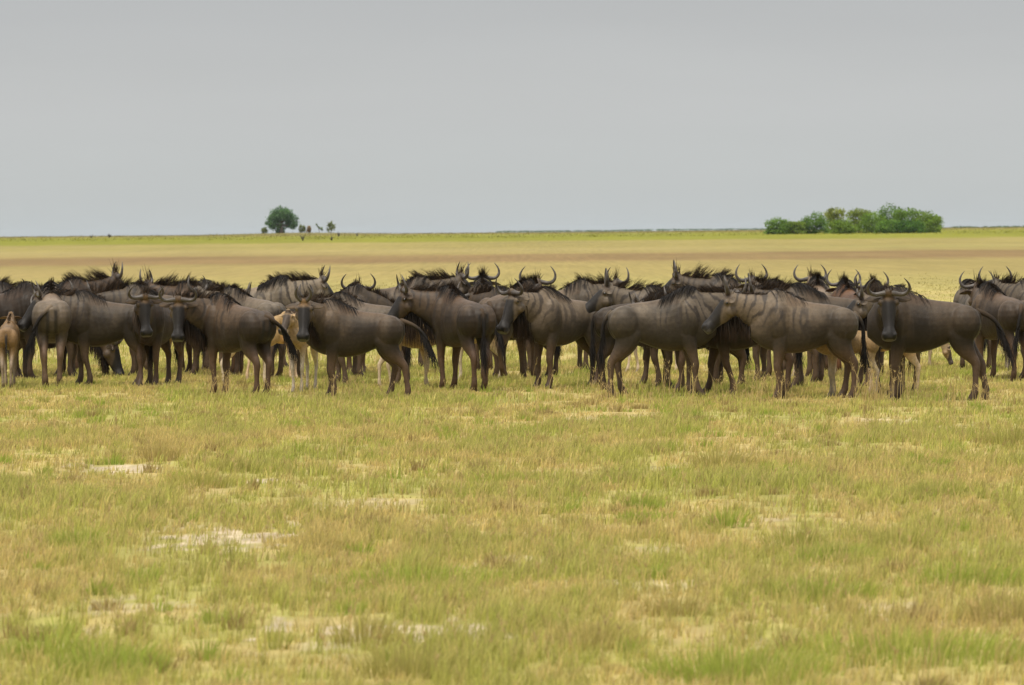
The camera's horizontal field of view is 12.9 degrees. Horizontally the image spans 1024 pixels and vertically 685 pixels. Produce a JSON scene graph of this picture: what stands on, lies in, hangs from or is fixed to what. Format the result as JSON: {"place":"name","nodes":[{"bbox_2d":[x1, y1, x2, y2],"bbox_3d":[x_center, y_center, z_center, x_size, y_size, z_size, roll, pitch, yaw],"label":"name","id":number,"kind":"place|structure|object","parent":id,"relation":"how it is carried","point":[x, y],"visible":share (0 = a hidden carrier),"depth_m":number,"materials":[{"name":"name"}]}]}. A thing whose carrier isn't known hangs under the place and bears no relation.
{"place":"outdoors","nodes":[
{"label":"outdoors","id":0,"kind":"place"},
{"bbox_2d":[0,226,1023,684],"bbox_3d":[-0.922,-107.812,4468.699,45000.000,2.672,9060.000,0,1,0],"label":"ground","id":1,"kind":"structure","parent":0,"point":[646,257],"depth_m":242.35,"materials":[{"name":"plant"}]},
{"bbox_2d":[0,312,21,387],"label":"wildebeest calf","id":2,"kind":"object","parent":1,"relation":"on","point":[9,334],"visible":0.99,"depth_m":66.03},
{"bbox_2d":[0,275,66,375],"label":"wildebeest","id":3,"kind":"object","parent":1,"relation":"on","point":[4,283],"visible":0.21,"depth_m":72.15},
{"bbox_2d":[0,279,73,378],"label":"wildebeest","id":4,"kind":"object","parent":1,"relation":"on","point":[16,300],"visible":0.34,"depth_m":70.17},
{"bbox_2d":[21,277,71,387],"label":"wildebeest","id":5,"kind":"object","parent":1,"relation":"on","point":[51,317],"visible":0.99,"depth_m":66.33},
{"bbox_2d":[7,288,123,377],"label":"wildebeest","id":6,"kind":"object","parent":1,"relation":"on","point":[107,356],"visible":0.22,"depth_m":71.11},
{"bbox_2d":[19,259,122,371],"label":"wildebeest","id":7,"kind":"object","parent":1,"relation":"on","point":[79,282],"visible":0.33,"depth_m":74.01},
{"bbox_2d":[17,280,153,385],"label":"wildebeest","id":8,"kind":"object","parent":1,"relation":"on","point":[98,321],"visible":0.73,"depth_m":66.93},
{"bbox_2d":[86,274,206,375],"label":"wildebeest","id":9,"kind":"object","parent":1,"relation":"on","point":[117,292],"visible":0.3,"depth_m":71.48},
{"bbox_2d":[125,285,183,386],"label":"wildebeest","id":10,"kind":"object","parent":1,"relation":"on","point":[152,322],"visible":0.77,"depth_m":66.86},
{"bbox_2d":[139,267,244,374],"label":"wildebeest","id":11,"kind":"object","parent":1,"relation":"on","point":[171,286],"visible":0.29,"depth_m":72.17},
{"bbox_2d":[144,278,250,370],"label":"wildebeest","id":12,"kind":"object","parent":1,"relation":"on","point":[205,361],"visible":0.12,"depth_m":73.71},
{"bbox_2d":[158,284,302,395],"bbox_3d":[-3.874,-0.032,62.740,1.999,1.559,0.910,0,1,20],"label":"wildebeest","id":13,"kind":"object","parent":1,"relation":"on","point":[222,322],"visible":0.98,"depth_m":62.66},
{"bbox_2d":[187,276,285,376],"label":"wildebeest","id":14,"kind":"object","parent":1,"relation":"on","point":[239,295],"visible":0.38,"depth_m":70.30},
{"bbox_2d":[220,311,285,383],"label":"wildebeest calf","id":15,"kind":"object","parent":1,"relation":"on","point":[275,340],"visible":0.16,"depth_m":66.62},
{"bbox_2d":[260,227,267,233],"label":"bush","id":16,"kind":"object","parent":1,"relation":"on","point":[263,230],"visible":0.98,"depth_m":1409.41,"materials":[{"name":"green plant"}]},
{"bbox_2d":[246,312,297,379],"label":"wildebeest calf","id":17,"kind":"object","parent":1,"relation":"on","point":[281,341],"visible":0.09,"depth_m":68.84},
{"bbox_2d":[219,265,333,367],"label":"wildebeest","id":18,"kind":"object","parent":1,"relation":"on","point":[280,288],"visible":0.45,"depth_m":75.07},
{"bbox_2d":[265,205,299,232],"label":"broad tree","id":19,"kind":"object","parent":1,"relation":"on","point":[274,221],"visible":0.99,"depth_m":1398.87,"materials":[{"name":"green plant"}]},
{"bbox_2d":[278,309,317,391],"bbox_3d":[-3.033,0.108,64.167,0.373,1.191,1.330,0,1,15],"label":"wildebeest calf","id":20,"kind":"object","parent":1,"relation":"on","point":[290,325],"visible":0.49,"depth_m":64.03},
{"bbox_2d":[298,224,305,232],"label":"bush","id":21,"kind":"object","parent":1,"relation":"on","point":[302,229],"visible":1,"depth_m":1409.33,"materials":[{"name":"green plant"}]},
{"bbox_2d":[326,221,335,232],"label":"bush","id":22,"kind":"object","parent":1,"relation":"on","point":[330,224],"visible":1,"depth_m":1409.25,"materials":[{"name":"green plant"}]},
{"bbox_2d":[286,283,394,378],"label":"wildebeest","id":23,"kind":"object","parent":1,"relation":"on","point":[376,296],"visible":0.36,"depth_m":69.42},
{"bbox_2d":[335,273,375,374],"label":"wildebeest","id":24,"kind":"object","parent":1,"relation":"on","point":[349,363],"visible":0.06,"depth_m":71.06},
{"bbox_2d":[298,284,415,384],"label":"wildebeest","id":25,"kind":"object","parent":1,"relation":"on","point":[357,303],"visible":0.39,"depth_m":65.96},
{"bbox_2d":[285,286,440,395],"bbox_3d":[-2.058,0.000,61.196,2.094,1.553,0.851,-1,1,-15],"label":"wildebeest","id":26,"kind":"object","parent":1,"relation":"on","point":[332,328],"visible":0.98,"depth_m":61.09},
{"bbox_2d":[377,331,434,387],"bbox_3d":[-1.307,0.127,64.853,1.309,1.094,0.382,-1,2,-25],"label":"wildebeest calf","id":27,"kind":"object","parent":1,"relation":"on","point":[381,361],"visible":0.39,"depth_m":64.72},
{"bbox_2d":[365,262,470,369],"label":"wildebeest","id":28,"kind":"object","parent":1,"relation":"on","point":[433,277],"visible":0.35,"depth_m":73.90},
{"bbox_2d":[387,274,495,391],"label":"wildebeest","id":29,"kind":"object","parent":1,"relation":"on","point":[443,316],"visible":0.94,"depth_m":63.92},
{"bbox_2d":[458,336,503,377],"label":"wildebeest calf","id":30,"kind":"object","parent":1,"relation":"on","point":[475,342],"visible":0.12,"depth_m":68.12},
{"bbox_2d":[465,263,500,370],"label":"wildebeest","id":31,"kind":"object","parent":1,"relation":"on","point":[483,277],"visible":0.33,"depth_m":73.79},
{"bbox_2d":[457,281,565,377],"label":"wildebeest","id":32,"kind":"object","parent":1,"relation":"on","point":[483,291],"visible":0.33,"depth_m":69.20},
{"bbox_2d":[479,266,556,380],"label":"wildebeest","id":33,"kind":"object","parent":1,"relation":"on","point":[496,303],"visible":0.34,"depth_m":67.37},
{"bbox_2d":[495,278,607,388],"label":"wildebeest","id":34,"kind":"object","parent":1,"relation":"on","point":[548,316],"visible":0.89,"depth_m":64.27},
{"bbox_2d":[516,267,629,371],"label":"wildebeest","id":35,"kind":"object","parent":1,"relation":"on","point":[585,288],"visible":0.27,"depth_m":71.30},
{"bbox_2d":[585,283,708,389],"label":"wildebeest","id":36,"kind":"object","parent":1,"relation":"on","point":[597,319],"visible":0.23,"depth_m":63.66},
{"bbox_2d":[625,346,677,372],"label":"wildebeest calf","id":37,"kind":"object","parent":1,"relation":"on","point":[637,363],"visible":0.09,"depth_m":71.08},
{"bbox_2d":[585,268,730,386],"bbox_3d":[2.043,-0.211,64.776,2.209,1.727,0.596,0,1,3],"label":"wildebeest","id":38,"kind":"object","parent":1,"relation":"on","point":[608,293],"visible":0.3,"depth_m":64.71},
{"bbox_2d":[594,276,746,396],"bbox_3d":[2.238,-0.077,61.099,2.315,1.636,0.624,-1,1,-7],"label":"wildebeest","id":39,"kind":"object","parent":1,"relation":"on","point":[676,318],"visible":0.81,"depth_m":60.88},
{"bbox_2d":[629,286,753,391],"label":"wildebeest","id":40,"kind":"object","parent":1,"relation":"on","point":[742,356],"visible":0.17,"depth_m":63.14},
{"bbox_2d":[664,260,785,370],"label":"wildebeest","id":41,"kind":"object","parent":1,"relation":"on","point":[697,278],"visible":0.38,"depth_m":71.01},
{"bbox_2d":[664,283,805,394],"bbox_3d":[2.926,-0.050,61.556,2.178,1.557,0.642,0,1,6],"label":"wildebeest","id":42,"kind":"object","parent":1,"relation":"on","point":[723,349],"visible":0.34,"depth_m":61.40},
{"bbox_2d":[494,225,1023,231],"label":"treeline","id":43,"kind":"object","parent":1,"relation":"on","point":[692,229],"visible":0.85,"depth_m":3876.32,"materials":[{"name":"green plant"}]},
{"bbox_2d":[713,281,825,382],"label":"wildebeest","id":44,"kind":"object","parent":1,"relation":"on","point":[819,357],"visible":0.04,"depth_m":65.72},
{"bbox_2d":[735,264,818,376],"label":"wildebeest","id":45,"kind":"object","parent":1,"relation":"on","point":[763,278],"visible":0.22,"depth_m":68.52},
{"bbox_2d":[763,216,793,233],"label":"grove tree","id":46,"kind":"object","parent":1,"relation":"on","point":[782,226],"visible":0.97,"depth_m":1008.93,"materials":[{"name":"green plant"}]},
{"bbox_2d":[701,275,871,398],"bbox_3d":[3.653,-0.069,59.881,2.290,1.651,0.584,-1,1,-1],"label":"wildebeest","id":47,"kind":"object","parent":1,"relation":"on","point":[779,322],"visible":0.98,"depth_m":59.72},
{"bbox_2d":[786,220,808,233],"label":"grove tree","id":48,"kind":"object","parent":1,"relation":"on","point":[797,227],"visible":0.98,"depth_m":1010.76,"materials":[{"name":"green plant"}]},
{"bbox_2d":[747,273,869,388],"bbox_3d":[4.081,-0.160,63.508,2.226,1.651,0.609,-1,1,-3],"label":"wildebeest","id":49,"kind":"object","parent":1,"relation":"on","point":[808,292],"visible":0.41,"depth_m":63.39},
{"bbox_2d":[793,264,831,369],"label":"wildebeest","id":50,"kind":"object","parent":1,"relation":"on","point":[822,285],"visible":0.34,"depth_m":71.72},
{"bbox_2d":[791,353,836,375],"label":"wildebeest calf","id":51,"kind":"object","parent":1,"relation":"on","point":[794,369],"visible":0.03,"depth_m":68.33},
{"bbox_2d":[801,211,831,233],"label":"grove tree","id":52,"kind":"object","parent":1,"relation":"on","point":[820,222],"visible":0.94,"depth_m":1012.53,"materials":[{"name":"green plant"}]},
{"bbox_2d":[823,206,845,231],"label":"grove tree","id":53,"kind":"object","parent":1,"relation":"on","point":[829,214],"visible":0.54,"depth_m":1029.16,"materials":[{"name":"green plant"}]},
{"bbox_2d":[826,217,857,233],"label":"grove tree","id":54,"kind":"object","parent":1,"relation":"on","point":[842,226],"visible":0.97,"depth_m":1006.84,"materials":[{"name":"green plant"}]},
{"bbox_2d":[825,269,860,370],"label":"wildebeest","id":55,"kind":"object","parent":1,"relation":"on","point":[846,288],"visible":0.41,"depth_m":70.28},
{"bbox_2d":[816,330,880,396],"bbox_3d":[4.337,0.198,60.304,1.189,1.073,0.345,-1,1,-7],"label":"wildebeest calf","id":56,"kind":"object","parent":1,"relation":"on","point":[872,348],"visible":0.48,"depth_m":60.24},
{"bbox_2d":[845,207,872,232],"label":"grove tree","id":57,"kind":"object","parent":1,"relation":"on","point":[852,215],"visible":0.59,"depth_m":1026.83,"materials":[{"name":"green plant"}]},
{"bbox_2d":[855,210,885,232],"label":"grove tree","id":58,"kind":"object","parent":1,"relation":"on","point":[869,225],"visible":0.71,"depth_m":1014.77,"materials":[{"name":"green plant"}]},
{"bbox_2d":[854,272,888,372],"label":"wildebeest","id":59,"kind":"object","parent":1,"relation":"on","point":[883,352],"visible":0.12,"depth_m":69.05},
{"bbox_2d":[847,278,919,394],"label":"wildebeest","id":60,"kind":"object","parent":1,"relation":"on","point":[860,305],"visible":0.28,"depth_m":60.54},
{"bbox_2d":[876,200,903,220],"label":"grove tree","id":61,"kind":"object","parent":1,"relation":"on","point":[892,209],"visible":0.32,"depth_m":1025.17,"materials":[{"name":"green plant"}]},
{"bbox_2d":[872,219,908,232],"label":"grove tree","id":62,"kind":"object","parent":1,"relation":"on","point":[882,226],"visible":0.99,"depth_m":1002.62,"materials":[{"name":"green plant"}]},
{"bbox_2d":[868,349,921,389],"bbox_3d":[4.977,0.129,61.678,1.274,1.131,0.335,0,1,2],"label":"wildebeest calf","id":63,"kind":"object","parent":1,"relation":"on","point":[911,357],"visible":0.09,"depth_m":61.58},
{"bbox_2d":[891,207,921,232],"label":"grove tree","id":64,"kind":"object","parent":1,"relation":"on","point":[903,214],"visible":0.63,"depth_m":1020.86,"materials":[{"name":"green plant"}]},
{"bbox_2d":[891,218,927,232],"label":"grove tree","id":65,"kind":"object","parent":1,"relation":"on","point":[912,226],"visible":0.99,"depth_m":1001.51,"materials":[{"name":"green plant"}]},
{"bbox_2d":[912,210,943,232],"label":"grove tree","id":66,"kind":"object","parent":1,"relation":"on","point":[928,219],"visible":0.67,"depth_m":1016.94,"materials":[{"name":"green plant"}]},
{"bbox_2d":[927,215,944,232],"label":"grove tree","id":67,"kind":"object","parent":1,"relation":"on","point":[939,230],"visible":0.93,"depth_m":1023.08,"materials":[{"name":"green plant"}]},
{"bbox_2d":[865,278,1017,400],"bbox_3d":[5.440,-0.037,58.709,2.196,1.626,1.031,-1,2,-26],"label":"wildebeest","id":68,"kind":"object","parent":1,"relation":"on","point":[902,320],"visible":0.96,"depth_m":58.58},
{"bbox_2d":[953,279,991,370],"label":"wildebeest","id":69,"kind":"object","parent":1,"relation":"on","point":[961,299],"visible":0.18,"depth_m":71.09},
{"bbox_2d":[959,271,1023,381],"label":"wildebeest","id":70,"kind":"object","parent":1,"relation":"on","point":[1005,312],"visible":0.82,"depth_m":66.17},
{"bbox_2d":[978,266,1023,377],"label":"wildebeest","id":71,"kind":"object","parent":1,"relation":"on","point":[1009,287],"visible":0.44,"depth_m":67.16},
{"bbox_2d":[998,340,1009,369],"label":"wildebeest calf","id":72,"kind":"object","parent":1,"relation":"on","point":[1006,363],"visible":0.02,"depth_m":71.09},
{"bbox_2d":[0,0,1023,236],"label":"sky","id":73,"kind":"structure","parent":0,"point":[118,117],"materials":[{"name":"grey"}]},
{"bbox_2d":[928,343,952,365],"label":"wildebeest calf","id":74,"kind":"object","parent":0,"point":[946,351],"visible":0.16,"depth_m":72.33}
]}

